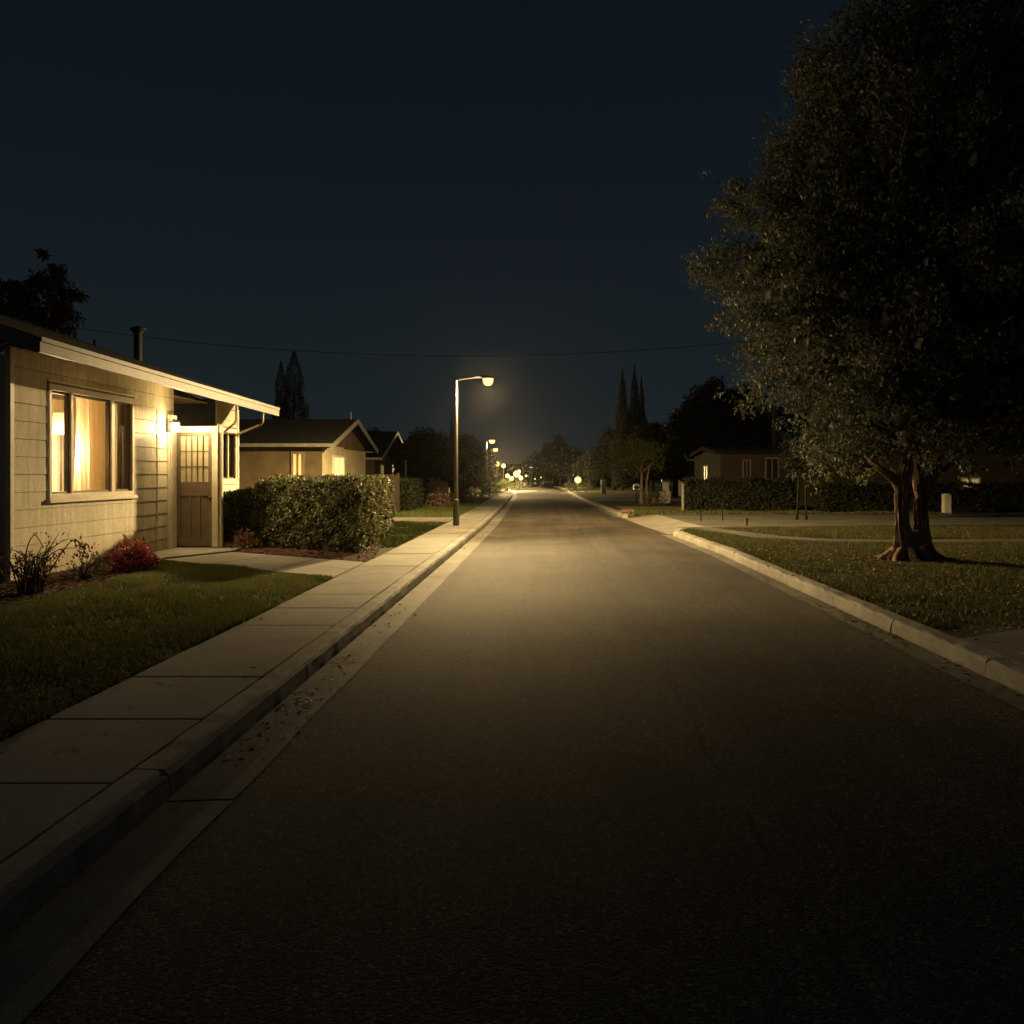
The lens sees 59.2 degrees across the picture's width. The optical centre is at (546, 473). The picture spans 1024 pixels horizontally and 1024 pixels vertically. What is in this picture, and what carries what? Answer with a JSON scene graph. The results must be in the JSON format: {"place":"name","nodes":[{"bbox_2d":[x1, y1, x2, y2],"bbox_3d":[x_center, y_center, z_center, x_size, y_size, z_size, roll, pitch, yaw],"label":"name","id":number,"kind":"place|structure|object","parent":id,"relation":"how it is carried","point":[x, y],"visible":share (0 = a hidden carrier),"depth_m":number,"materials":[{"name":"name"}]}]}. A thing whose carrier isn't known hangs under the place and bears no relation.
{"place":"outdoors","nodes":[
{"label":"outdoors","id":0,"kind":"place"},
{"bbox_2d":[0,486,509,862],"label":"sidewalk","id":1,"kind":"structure","parent":0,"point":[36,800],"depth_m":5.49,"materials":[{"name":"concrete"}]},
{"bbox_2d":[453,373,493,525],"bbox_3d":[-1.983,-0.660,24.300,1.110,4.121,0.325,0,0,0],"label":"street lamp","id":2,"kind":"object","parent":1,"relation":"on","point":[487,378],"visible":1,"depth_m":24.26,"materials":[{"name":"metal"}]},
{"bbox_2d":[152,542,364,577],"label":"path","id":3,"kind":"structure","parent":0,"point":[229,555],"depth_m":14.44,"materials":[{"name":"concrete"}]},
{"bbox_2d":[392,504,476,516],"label":"grass","id":4,"kind":"structure","parent":0,"point":[434,511],"depth_m":32.52,"materials":[{"name":"green plant"}]},
{"bbox_2d":[422,478,449,492],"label":"house","id":5,"kind":"structure","parent":0,"point":[435,484],"depth_m":66.00,"materials":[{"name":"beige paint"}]},
{"bbox_2d":[424,503,479,504],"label":"driveway","id":6,"kind":"structure","parent":0,"point":[463,503],"depth_m":42.35,"materials":[{"name":"concrete"}]},
{"bbox_2d":[430,495,491,496],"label":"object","id":7,"kind":"structure","parent":0,"point":[468,495],"depth_m":56.00,"materials":[{"name":"plant"}]},
{"bbox_2d":[0,486,1023,863],"bbox_3d":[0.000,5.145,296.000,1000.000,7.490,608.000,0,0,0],"label":"ground","id":8,"kind":"structure","parent":0,"point":[628,492],"depth_m":10.20,"materials":[{"name":"green plant"}]},
{"bbox_2d":[0,248,89,354],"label":"tree","id":9,"kind":"object","parent":8,"relation":"on","point":[23,301],"visible":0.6,"depth_m":37.73,"materials":[{"name":"green plant"}]},
{"bbox_2d":[0,314,279,581],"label":"house","id":10,"kind":"structure","parent":8,"relation":"on","point":[150,453],"depth_m":14.30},
{"bbox_2d":[52,413,63,490],"bbox_3d":[-7.750,0.130,14.350,0.320,2.200,0.315,0,0,0],"label":"floor lamp","id":11,"kind":"object","parent":10,"relation":"in","point":[57,423],"visible":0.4,"depth_m":14.24,"materials":[{"name":"metal"}]},
{"bbox_2d":[43,379,137,502],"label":"window","id":12,"kind":"structure","parent":10,"relation":"in","point":[88,439],"depth_m":14.14,"materials":[{"name":"beige paint"}]},
{"bbox_2d":[177,425,222,546],"bbox_3d":[-6.487,0.228,16.746,0.921,2.255,0.124,0,0,7],"label":"door","id":13,"kind":"structure","parent":10,"relation":"in","point":[199,448],"depth_m":16.75,"materials":[{"name":"brown paint"}]},
{"bbox_2d":[222,425,238,484],"bbox_3d":[-6.950,-0.407,19.550,0.160,1.265,1.100,0,0,0],"label":"window","id":14,"kind":"structure","parent":10,"relation":"in","point":[232,431],"depth_m":19.77,"materials":[{"name":"beige paint"}]},
{"bbox_2d":[0,559,332,740],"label":"lawn","id":15,"kind":"structure","parent":8,"relation":"on","point":[213,591],"depth_m":8.31,"materials":[{"name":"green plant"}]},
{"bbox_2d":[0,543,380,604],"bbox_3d":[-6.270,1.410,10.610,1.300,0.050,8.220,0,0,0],"label":"mulch bed","id":16,"kind":"object","parent":8,"relation":"on","point":[58,576],"visible":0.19,"depth_m":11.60,"materials":[{"name":"brown wood"}]},
{"bbox_2d":[0,532,98,594],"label":"dry bush","id":17,"kind":"object","parent":16,"relation":"on","point":[35,585],"visible":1,"depth_m":10.43,"materials":[{"name":"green plant"}]},
{"bbox_2d":[69,550,108,579],"bbox_3d":[-6.087,1.196,11.906,0.498,0.448,0.556,0,0,40],"label":"shrub","id":18,"kind":"object","parent":16,"relation":"on","point":[82,575],"visible":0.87,"depth_m":11.89,"materials":[{"name":"green plant"}]},
{"bbox_2d":[103,534,162,570],"bbox_3d":[-5.945,1.136,12.943,0.757,0.578,0.734,0,0,39],"label":"shrub","id":19,"kind":"object","parent":16,"relation":"on","point":[133,555],"visible":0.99,"depth_m":12.85,"materials":[{"name":"red plant"}]},
{"bbox_2d":[223,486,257,542],"bbox_3d":[-6.511,0.829,19.163,1.196,1.194,3.458,0,0,-11],"label":"hedge","id":20,"kind":"object","parent":8,"relation":"on","point":[237,512],"visible":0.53,"depth_m":17.90,"materials":[{"name":"green plant"}]},
{"bbox_2d":[227,527,262,548],"bbox_3d":[-5.631,1.187,16.762,0.595,0.464,0.573,0,0,27],"label":"flowering plant","id":21,"kind":"object","parent":8,"relation":"on","point":[243,543],"visible":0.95,"depth_m":16.71,"materials":[{"name":"red plant"}]},
{"bbox_2d":[271,361,291,418],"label":"cypress tree","id":22,"kind":"object","parent":8,"relation":"on","point":[280,394],"visible":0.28,"depth_m":46.40,"materials":[{"name":"green plant"}]},
{"bbox_2d":[277,351,309,418],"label":"cypress tree","id":23,"kind":"object","parent":8,"relation":"on","point":[294,401],"visible":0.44,"depth_m":45.82,"materials":[{"name":"green plant"}]},
{"bbox_2d":[235,546,380,561],"bbox_3d":[-4.250,1.410,16.640,2.700,0.050,4.720,0,0,0],"label":"mulch strip","id":24,"kind":"object","parent":8,"relation":"on","point":[332,558],"visible":0.29,"depth_m":15.57,"materials":[{"name":"brown soil"}]},
{"bbox_2d":[250,473,396,553],"bbox_3d":[-4.809,0.704,18.409,3.241,1.481,5.752,0,0,0],"label":"hedge","id":25,"kind":"object","parent":24,"relation":"on","point":[344,513],"visible":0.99,"depth_m":16.53,"materials":[{"name":"green plant"}]},
{"bbox_2d":[239,412,377,497],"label":"house","id":26,"kind":"structure","parent":8,"relation":"on","point":[271,447],"depth_m":30.45,"materials":[{"name":"brown paint"}]},
{"bbox_2d":[291,452,304,475],"bbox_3d":[-8.300,-0.070,29.980,0.440,1.340,0.080,0,0,0],"label":"window","id":27,"kind":"structure","parent":26,"relation":"in","point":[297,458],"depth_m":29.99,"materials":[{"name":"yellow glass"}]},
{"bbox_2d":[332,455,344,475],"bbox_3d":[-7.440,-0.055,32.150,0.080,1.210,1.640,0,0,0],"label":"window","id":28,"kind":"structure","parent":26,"relation":"in","point":[338,462],"depth_m":32.13,"materials":[{"name":"yellow glass"}]},
{"bbox_2d":[176,521,444,547],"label":"lawn","id":29,"kind":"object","parent":8,"relation":"on","point":[419,527],"depth_m":21.46,"materials":[{"name":"green plant"}]},
{"bbox_2d":[347,473,399,512],"bbox_3d":[-6.125,0.735,31.695,1.850,1.530,0.190,0,0,0],"label":"fence","id":30,"kind":"object","parent":8,"relation":"on","point":[396,494],"visible":0.27,"depth_m":31.60,"materials":[{"name":"brown wood"}]},
{"bbox_2d":[365,431,409,477],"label":"house","id":31,"kind":"structure","parent":8,"relation":"on","point":[380,461],"depth_m":49.47,"materials":[{"name":"brown paint"}]},
{"bbox_2d":[380,464,383,474],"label":"window","id":32,"kind":"structure","parent":31,"relation":"in","point":[381,465],"depth_m":48.96,"materials":[{"name":"beige glass"}]},
{"bbox_2d":[400,476,424,511],"bbox_3d":[-5.809,0.742,34.544,1.910,1.450,3.353,0,0,0],"label":"hedge","id":33,"kind":"object","parent":8,"relation":"on","point":[411,493],"visible":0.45,"depth_m":33.55,"materials":[{"name":"green plant"}]},
{"bbox_2d":[393,517,452,521],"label":"driveway beyond hedge","id":34,"kind":"object","parent":8,"relation":"on","point":[430,519],"visible":0.07,"depth_m":27.45,"materials":[{"name":"concrete"}]},
{"bbox_2d":[389,426,463,497],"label":"tree","id":35,"kind":"object","parent":8,"relation":"on","point":[420,451],"visible":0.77,"depth_m":51.33,"materials":[{"name":"green plant"}]},
{"bbox_2d":[422,479,437,504],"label":"shrub","id":36,"kind":"object","parent":8,"relation":"on","point":[427,486],"visible":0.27,"depth_m":40.05,"materials":[{"name":"green plant"}]},
{"bbox_2d":[425,484,453,506],"bbox_3d":[-4.465,0.932,38.025,1.182,1.030,1.296,0,0,43],"label":"shrub","id":37,"kind":"object","parent":8,"relation":"on","point":[440,499],"visible":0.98,"depth_m":37.92,"materials":[{"name":"red plant"}]},
{"bbox_2d":[446,415,453,495],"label":"cypress tree","id":38,"kind":"object","parent":8,"relation":"on","point":[450,485],"visible":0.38,"depth_m":57.92,"materials":[{"name":"green plant"}]},
{"bbox_2d":[432,444,480,502],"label":"tree","id":39,"kind":"object","parent":8,"relation":"on","point":[449,469],"visible":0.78,"depth_m":43.83,"materials":[{"name":"green plant"}]},
{"bbox_2d":[449,477,475,500],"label":"shrub","id":40,"kind":"object","parent":8,"relation":"on","point":[467,490],"visible":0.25,"depth_m":46.00,"materials":[{"name":"green plant"}]},
{"bbox_2d":[458,433,488,494],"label":"tree","id":41,"kind":"object","parent":8,"relation":"on","point":[468,443],"visible":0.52,"depth_m":59.50,"materials":[{"name":"green plant"}]},
{"bbox_2d":[466,467,493,497],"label":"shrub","id":42,"kind":"object","parent":8,"relation":"on","point":[479,478],"visible":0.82,"depth_m":51.94,"materials":[{"name":"green plant"}]},
{"bbox_2d":[476,449,500,488],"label":"tree","id":43,"kind":"object","parent":8,"relation":"on","point":[491,463],"visible":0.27,"depth_m":73.64,"materials":[{"name":"green plant"}]},
{"bbox_2d":[476,467,501,495],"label":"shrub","id":44,"kind":"object","parent":8,"relation":"on","point":[493,481],"visible":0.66,"depth_m":56.94,"materials":[{"name":"green plant"}]},
{"bbox_2d":[487,481,491,497],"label":"mailbox","id":45,"kind":"object","parent":8,"relation":"on","point":[489,483],"visible":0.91,"depth_m":51.78,"materials":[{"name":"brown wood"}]},
{"bbox_2d":[486,438,494,489],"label":"street lamp","id":46,"kind":"object","parent":8,"relation":"on","point":[491,440],"visible":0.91,"depth_m":67.95,"materials":[{"name":"metal"}]},
{"bbox_2d":[491,481,506,492],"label":"shrub","id":47,"kind":"object","parent":8,"relation":"on","point":[500,491],"visible":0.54,"depth_m":65.94,"materials":[{"name":"green plant"}]},
{"bbox_2d":[498,476,515,490],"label":"shrub","id":48,"kind":"object","parent":8,"relation":"on","point":[508,481],"visible":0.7,"depth_m":73.96,"materials":[{"name":"green plant"}]},
{"bbox_2d":[0,546,1023,777],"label":"leaf litter","id":49,"kind":"object","parent":8,"relation":"on","point":[130,707],"visible":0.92,"depth_m":9.97,"materials":[{"name":"brown plant"}]},
{"bbox_2d":[508,480,530,488],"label":"shrub","id":50,"kind":"object","parent":8,"relation":"on","point":[519,485],"visible":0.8,"depth_m":83.82,"materials":[{"name":"green plant"}]},
{"bbox_2d":[458,463,649,486],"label":"hedge","id":51,"kind":"object","parent":8,"relation":"on","point":[537,471],"visible":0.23,"depth_m":124.02,"materials":[{"name":"green plant"}]},
{"bbox_2d":[525,437,582,464],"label":"tree","id":52,"kind":"object","parent":8,"relation":"on","point":[544,457],"visible":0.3,"depth_m":127.16,"materials":[{"name":"green plant"}]},
{"bbox_2d":[550,433,585,485],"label":"tree","id":53,"kind":"object","parent":8,"relation":"on","point":[560,450],"visible":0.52,"depth_m":121.56,"materials":[{"name":"green plant"}]},
{"bbox_2d":[559,481,579,491],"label":"shrub","id":54,"kind":"object","parent":8,"relation":"on","point":[569,486],"visible":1,"depth_m":69.85,"materials":[{"name":"green plant"}]},
{"bbox_2d":[575,475,580,491],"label":"post lamp","id":55,"kind":"object","parent":8,"relation":"on","point":[577,479],"visible":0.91,"depth_m":71.86,"materials":[{"name":"glass"}]},
{"bbox_2d":[570,452,600,487],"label":"tree","id":56,"kind":"object","parent":8,"relation":"on","point":[579,467],"visible":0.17,"depth_m":87.70,"materials":[{"name":"green plant"}]},
{"bbox_2d":[576,478,597,491],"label":"shrub","id":57,"kind":"object","parent":8,"relation":"on","point":[587,486],"visible":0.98,"depth_m":69.90,"materials":[{"name":"green plant"}]},
{"bbox_2d":[580,413,638,489],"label":"tree","id":58,"kind":"object","parent":8,"relation":"on","point":[596,464],"visible":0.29,"depth_m":77.49,"materials":[{"name":"green plant"}]},
{"bbox_2d":[609,368,634,490],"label":"cypress tree","id":59,"kind":"object","parent":8,"relation":"on","point":[620,476],"visible":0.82,"depth_m":75.68,"materials":[{"name":"green plant"}]},
{"bbox_2d":[625,365,644,484],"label":"cypress tree","id":60,"kind":"object","parent":8,"relation":"on","point":[634,401],"visible":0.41,"depth_m":76.75,"materials":[{"name":"green plant"}]},
{"bbox_2d":[633,483,639,501],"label":"mailbox","id":61,"kind":"object","parent":8,"relation":"on","point":[636,486],"visible":0.93,"depth_m":43.95,"materials":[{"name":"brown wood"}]},
{"bbox_2d":[607,437,666,503],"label":"young tree","id":62,"kind":"object","parent":8,"relation":"on","point":[638,456],"visible":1,"depth_m":41.41,"materials":[{"name":"green plant"}]},
{"bbox_2d":[637,376,649,484],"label":"cypress tree","id":63,"kind":"object","parent":8,"relation":"on","point":[642,402],"visible":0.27,"depth_m":77.88,"materials":[{"name":"green plant"}]},
{"bbox_2d":[620,421,667,491],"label":"tree","id":64,"kind":"object","parent":8,"relation":"on","point":[652,431],"visible":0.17,"depth_m":69.54,"materials":[{"name":"green plant"}]},
{"bbox_2d":[640,485,669,505],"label":"shrub","id":65,"kind":"object","parent":8,"relation":"on","point":[650,497],"visible":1,"depth_m":39.89,"materials":[{"name":"green plant"}]},
{"bbox_2d":[624,514,703,533],"bbox_3d":[3.402,1.455,26.799,1.240,0.126,8.475,0,0,-3],"label":"drive apron","id":66,"kind":"object","parent":8,"relation":"on","point":[664,524],"visible":0.89,"depth_m":26.67,"materials":[{"name":"concrete"}]},
{"bbox_2d":[639,435,699,496],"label":"tree","id":67,"kind":"object","parent":8,"relation":"on","point":[675,466],"visible":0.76,"depth_m":53.49,"materials":[{"name":"green plant"}]},
{"bbox_2d":[661,392,696,443],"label":"tree","id":68,"kind":"object","parent":8,"relation":"on","point":[675,413],"visible":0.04,"depth_m":57.97,"materials":[{"name":"green plant"}]},
{"bbox_2d":[681,483,684,510],"bbox_3d":[5.146,0.903,34.054,0.148,1.094,0.148,0,0,0],"label":"post","id":69,"kind":"object","parent":8,"relation":"on","point":[682,496],"visible":0.83,"depth_m":34.00,"materials":[{"name":"beige wood"}]},
{"bbox_2d":[678,446,755,495],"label":"house","id":70,"kind":"structure","parent":8,"relation":"on","point":[690,472],"depth_m":53.00,"materials":[{"name":"brown paint"}]},
{"bbox_2d":[662,372,783,447],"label":"tree","id":71,"kind":"object","parent":8,"relation":"on","point":[716,422],"visible":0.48,"depth_m":54.94,"materials":[{"name":"green plant"}]},
{"bbox_2d":[683,476,799,510],"bbox_3d":[7.289,0.762,34.108,4.347,1.451,1.776,0,0,0],"label":"hedge","id":72,"kind":"object","parent":8,"relation":"on","point":[767,494],"visible":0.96,"depth_m":33.54,"materials":[{"name":"green plant"}]},
{"bbox_2d":[689,447,843,505],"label":"house","id":73,"kind":"structure","parent":8,"relation":"on","point":[730,462],"depth_m":40.00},
{"bbox_2d":[703,465,707,479],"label":"window","id":74,"kind":"structure","parent":73,"relation":"in","point":[705,467],"depth_m":43.57,"materials":[{"name":"yellow glass"}]},
{"bbox_2d":[742,460,750,483],"bbox_3d":[8.875,-0.070,39.980,0.390,1.140,0.080,0,0,0],"label":"window","id":75,"kind":"structure","parent":73,"relation":"in","point":[746,464],"depth_m":39.99,"materials":[{"name":"black glass"}]},
{"bbox_2d":[765,457,778,478],"bbox_3d":[10.000,-0.120,39.980,0.640,1.240,0.080,0,0,0],"label":"window","id":76,"kind":"structure","parent":73,"relation":"in","point":[771,466],"depth_m":39.99,"materials":[{"name":"black glass"}]},
{"bbox_2d":[772,337,777,446],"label":"utility pole","id":77,"kind":"object","parent":8,"relation":"on","point":[774,431],"visible":0.19,"depth_m":44.90,"materials":[{"name":"brown wood"}]},
{"bbox_2d":[75,327,759,355],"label":"power line","id":78,"kind":"object","parent":77,"relation":"attached to","point":[416,355],"visible":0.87,"depth_m":44.99,"materials":[{"name":"metal"}]},
{"bbox_2d":[621,506,948,513],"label":"grass","id":79,"kind":"structure","parent":8,"relation":"on","point":[659,510],"depth_m":32.08,"materials":[{"name":"green plant"}]},
{"bbox_2d":[761,403,814,446],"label":"tree","id":80,"kind":"object","parent":8,"relation":"on","point":[781,410],"visible":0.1,"depth_m":58.88,"materials":[{"name":"green plant"}]},
{"bbox_2d":[553,486,1023,693],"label":"kerb","id":81,"kind":"structure","parent":8,"relation":"on","point":[1007,672],"depth_m":8.79,"materials":[{"name":"concrete"}]},
{"bbox_2d":[617,509,634,513],"bbox_3d":[2.853,1.335,32.327,0.559,0.166,1.353,0,0,0],"label":"rubble","id":82,"kind":"object","parent":81,"relation":"on","point":[626,511],"visible":0.93,"depth_m":31.86,"materials":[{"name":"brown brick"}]},
{"bbox_2d":[661,514,1023,527],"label":"side drive","id":83,"kind":"structure","parent":8,"relation":"on","point":[738,520],"depth_m":27.45,"materials":[{"name":"grey concrete"}]},
{"bbox_2d":[773,432,813,519],"bbox_3d":[7.678,0.065,27.388,1.491,2.674,1.253,0,0,0],"label":"young tree","id":84,"kind":"object","parent":83,"relation":"on","point":[787,463],"visible":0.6,"depth_m":27.37,"materials":[{"name":"green plant"}]},
{"bbox_2d":[783,433,821,519],"bbox_3d":[7.910,0.051,27.372,1.427,2.700,1.342,0,0,0],"label":"young tree","id":85,"kind":"object","parent":83,"relation":"on","point":[801,460],"visible":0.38,"depth_m":27.36,"materials":[{"name":"green plant"}]},
{"bbox_2d":[677,527,1023,541],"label":"footpath","id":86,"kind":"structure","parent":8,"relation":"on","point":[748,534],"depth_m":19.10,"materials":[{"name":"grey concrete"}]},
{"bbox_2d":[679,0,1023,561],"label":"street tree","id":87,"kind":"object","parent":8,"relation":"on","point":[877,171],"visible":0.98,"depth_m":13.32,"materials":[{"name":"green plant"}]},
{"bbox_2d":[684,524,1023,629],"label":"grass verge","id":88,"kind":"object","parent":8,"relation":"on","point":[893,593],"depth_m":13.35,"materials":[{"name":"green plant"}]},
{"bbox_2d":[840,553,987,566],"bbox_3d":[5.912,1.411,14.586,2.257,0.050,2.048,0,0,28],"label":"soil patch","id":89,"kind":"object","parent":8,"relation":"on","point":[868,559],"visible":0.2,"depth_m":14.26,"materials":[{"name":"brown soil"}]},
{"bbox_2d":[811,480,1023,511],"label":"hedge","id":90,"kind":"object","parent":8,"relation":"on","point":[976,497],"visible":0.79,"depth_m":32.75,"materials":[{"name":"green plant"}]},
{"bbox_2d":[818,549,1018,571],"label":"root litter","id":91,"kind":"object","parent":8,"relation":"on","point":[904,560],"visible":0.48,"depth_m":14.42,"materials":[{"name":"brown plant"}]},
{"bbox_2d":[942,493,950,513],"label":"pillar","id":92,"kind":"structure","parent":8,"relation":"on","point":[946,502],"depth_m":31.38,"materials":[{"name":"beige concrete"}]},
{"bbox_2d":[961,629,1023,664],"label":"front pad","id":93,"kind":"object","parent":8,"relation":"on","point":[1004,645],"visible":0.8,"depth_m":7.39,"materials":[{"name":"concrete"}]},
{"bbox_2d":[0,0,1023,485],"label":"sky","id":94,"kind":"structure","parent":0,"point":[464,184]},
{"bbox_2d":[20,487,1023,1023],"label":"road","id":95,"kind":"structure","parent":0,"point":[554,755],"depth_m":3.75,"materials":[{"name":"grey asphalt"}]},
{"bbox_2d":[0,486,511,943],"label":"kerb","id":96,"kind":"structure","parent":95,"relation":"on","point":[42,871],"depth_m":4.23,"materials":[{"name":"concrete"}]},
{"bbox_2d":[0,487,516,1023],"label":"gutter","id":97,"kind":"object","parent":95,"relation":"on","point":[48,947],"visible":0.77,"depth_m":3.71,"materials":[{"name":"concrete"}]},
{"bbox_2d":[514,469,518,489],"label":"post lamp","id":98,"kind":"object","parent":95,"relation":"on","point":[516,473],"visible":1,"depth_m":79.88,"materials":[{"name":"glass"}]},
{"bbox_2d":[224,530,1022,761],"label":"fallen leaves","id":99,"kind":"object","parent":95,"relation":"on","point":[267,723],"visible":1,"depth_m":7.40,"materials":[{"name":"brown plant"}]},
{"bbox_2d":[555,487,1023,710],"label":"gutter","id":100,"kind":"object","parent":95,"relation":"on","point":[1007,694],"visible":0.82,"depth_m":8.21,"materials":[{"name":"concrete"}]},
{"bbox_2d":[601,480,605,493],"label":"pillar","id":101,"kind":"structure","parent":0,"point":[603,486],"depth_m":62.83,"materials":[{"name":"grey concrete"}]},
{"bbox_2d":[594,499,680,500],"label":"driveway","id":102,"kind":"structure","parent":0,"point":[628,499],"depth_m":48.99,"materials":[{"name":"concrete"}]},
{"bbox_2d":[649,480,670,502],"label":"gate pillar","id":103,"kind":"structure","parent":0,"point":[665,484],"depth_m":43.27,"materials":[{"name":"stone"}]},
{"bbox_2d":[616,506,817,507],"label":"driveway","id":104,"kind":"structure","parent":0,"point":[675,506],"depth_m":38.44,"materials":[{"name":"concrete"}]},
{"bbox_2d":[844,439,1023,487],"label":"house","id":105,"kind":"structure","parent":0,"point":[997,472],"depth_m":36.50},
{"bbox_2d":[961,477,980,487],"bbox_3d":[17.175,0.370,36.480,0.790,0.460,0.080,0,0,0],"label":"window","id":106,"kind":"structure","parent":105,"relation":"in","point":[972,479],"depth_m":36.45,"materials":[{"name":"yellow glass"}]}
]}

